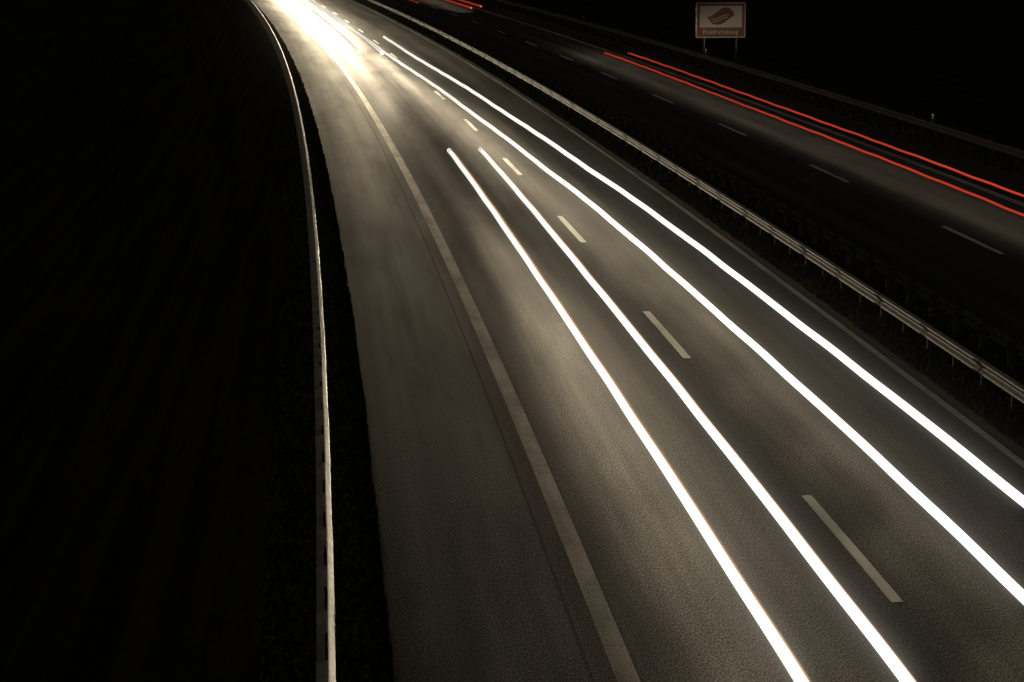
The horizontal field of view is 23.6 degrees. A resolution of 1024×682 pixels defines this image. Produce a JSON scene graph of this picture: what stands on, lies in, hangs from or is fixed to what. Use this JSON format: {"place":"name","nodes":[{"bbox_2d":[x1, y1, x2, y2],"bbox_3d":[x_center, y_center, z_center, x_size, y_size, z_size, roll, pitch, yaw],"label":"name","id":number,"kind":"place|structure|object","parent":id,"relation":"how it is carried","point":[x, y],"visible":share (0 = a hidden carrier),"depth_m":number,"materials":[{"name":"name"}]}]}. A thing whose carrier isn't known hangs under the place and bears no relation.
{"place":"outdoors","nodes":[
{"label":"outdoors","id":0,"kind":"place"},
{"bbox_2d":[0,0,1023,681],"bbox_3d":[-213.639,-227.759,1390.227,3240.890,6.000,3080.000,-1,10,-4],"label":"terrain ground","id":1,"kind":"structure","parent":0,"point":[140,228],"depth_m":75.94,"materials":[{"name":"black plant"}]},
{"bbox_2d":[244,0,335,681],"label":"verge guardrail","id":2,"kind":"object","parent":1,"relation":"on","point":[325,669],"visible":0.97,"depth_m":39.77,"materials":[{"name":"metal"}]},
{"bbox_2d":[236,0,392,681],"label":"verge grass","id":3,"kind":"structure","parent":1,"relation":"on","point":[286,619],"depth_m":39.84,"materials":[{"name":"black plant"}]},
{"bbox_2d":[290,55,388,681],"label":"grass","id":4,"kind":"structure","parent":1,"relation":"on","point":[360,631],"depth_m":31.61,"materials":[{"name":"green plant"}]},
{"bbox_2d":[253,0,1023,681],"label":"road","id":5,"kind":"structure","parent":1,"relation":"on","point":[479,580],"depth_m":42.12,"materials":[{"name":"grey asphalt"}]},
{"bbox_2d":[297,0,359,52],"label":"light trail","id":6,"kind":"object","parent":5,"relation":"on","point":[342,35],"visible":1,"depth_m":181.62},
{"bbox_2d":[311,0,383,54],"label":"light trail","id":7,"kind":"object","parent":5,"relation":"on","point":[371,44],"visible":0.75,"depth_m":175.53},
{"bbox_2d":[276,0,640,681],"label":"edge line","id":8,"kind":"object","parent":5,"relation":"on","point":[615,648],"visible":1,"depth_m":40.09,"materials":[{"name":"paint"}]},
{"bbox_2d":[313,0,901,601],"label":"lane dashes","id":9,"kind":"object","parent":5,"relation":"on","point":[843,538],"visible":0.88,"depth_m":36.11,"materials":[{"name":"paint"}]},
{"bbox_2d":[447,148,808,681],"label":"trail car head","id":10,"kind":"object","parent":5,"relation":"on","point":[779,646],"visible":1,"depth_m":35.96},
{"bbox_2d":[454,152,811,681],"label":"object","id":11,"kind":"object","parent":10,"relation":"on","point":[772,622],"visible":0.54,"depth_m":38.22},
{"bbox_2d":[307,0,1023,604],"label":"light trail","id":12,"kind":"object","parent":5,"relation":"on","point":[961,536],"visible":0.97,"depth_m":42.78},
{"bbox_2d":[350,0,1023,467],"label":"marking edge line","id":13,"kind":"object","parent":5,"relation":"on","point":[918,384],"visible":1,"depth_m":55.67,"materials":[{"name":"paint"}]},
{"bbox_2d":[478,147,915,681],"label":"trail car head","id":14,"kind":"object","parent":5,"relation":"on","point":[895,665],"visible":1,"depth_m":35.97},
{"bbox_2d":[487,153,916,681],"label":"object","id":15,"kind":"object","parent":14,"relation":"on","point":[710,421],"visible":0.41,"depth_m":40.08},
{"bbox_2d":[383,36,1023,507],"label":"light trail","id":16,"kind":"object","parent":5,"relation":"on","point":[997,480],"visible":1,"depth_m":49.21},
{"bbox_2d":[392,18,1019,425],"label":"verge turf edge","id":17,"kind":"object","parent":5,"relation":"on","point":[692,206],"visible":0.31,"depth_m":67.75,"materials":[{"name":"green plant"}]},
{"bbox_2d":[354,0,1023,447],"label":"median grass","id":18,"kind":"structure","parent":1,"relation":"on","point":[992,404],"depth_m":60.52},
{"bbox_2d":[365,0,1023,415],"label":"median guardrail","id":19,"kind":"object","parent":1,"relation":"on","point":[971,360],"visible":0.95,"depth_m":61.21,"materials":[{"name":"metal"}]},
{"bbox_2d":[375,0,1023,372],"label":"median guardrail","id":20,"kind":"object","parent":1,"relation":"on","point":[1007,341],"visible":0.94,"depth_m":68.00,"materials":[{"name":"metal"}]},
{"bbox_2d":[379,0,1023,361],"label":"road","id":21,"kind":"structure","parent":1,"relation":"on","point":[896,216],"depth_m":88.82,"materials":[{"name":"black asphalt"}]},
{"bbox_2d":[445,0,471,8],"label":"light trail","id":22,"kind":"object","parent":21,"relation":"on","point":[459,4],"visible":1,"depth_m":229.63,"materials":[{"name":"red"}]},
{"bbox_2d":[458,0,481,6],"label":"light trail","id":23,"kind":"object","parent":21,"relation":"on","point":[470,3],"visible":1,"depth_m":232.72,"materials":[{"name":"red"}]},
{"bbox_2d":[414,0,1003,253],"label":"lane dashes","id":24,"kind":"object","parent":21,"relation":"on","point":[961,234],"visible":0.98,"depth_m":84.65,"materials":[{"name":"paint"}]},
{"bbox_2d":[450,0,1023,206],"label":"marking edge line","id":25,"kind":"object","parent":21,"relation":"on","point":[916,163],"visible":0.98,"depth_m":102.59,"materials":[{"name":"paint"}]},
{"bbox_2d":[604,52,1023,216],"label":"light trail","id":26,"kind":"object","parent":21,"relation":"on","point":[921,174],"visible":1,"depth_m":87.93,"materials":[{"name":"red"}]},
{"bbox_2d":[628,52,1023,196],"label":"light trail","id":27,"kind":"object","parent":21,"relation":"on","point":[930,161],"visible":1,"depth_m":92.25,"materials":[{"name":"red"}]},
{"bbox_2d":[696,2,745,61],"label":"road sign","id":28,"kind":"object","parent":1,"relation":"on","point":[720,19],"visible":0.98,"depth_m":150.07,"materials":[{"name":"brown metal"}]},
{"bbox_2d":[472,0,1023,176],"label":"right verge grass","id":29,"kind":"structure","parent":1,"relation":"on","point":[995,159],"depth_m":117.39,"materials":[{"name":"black plant"}]}
]}

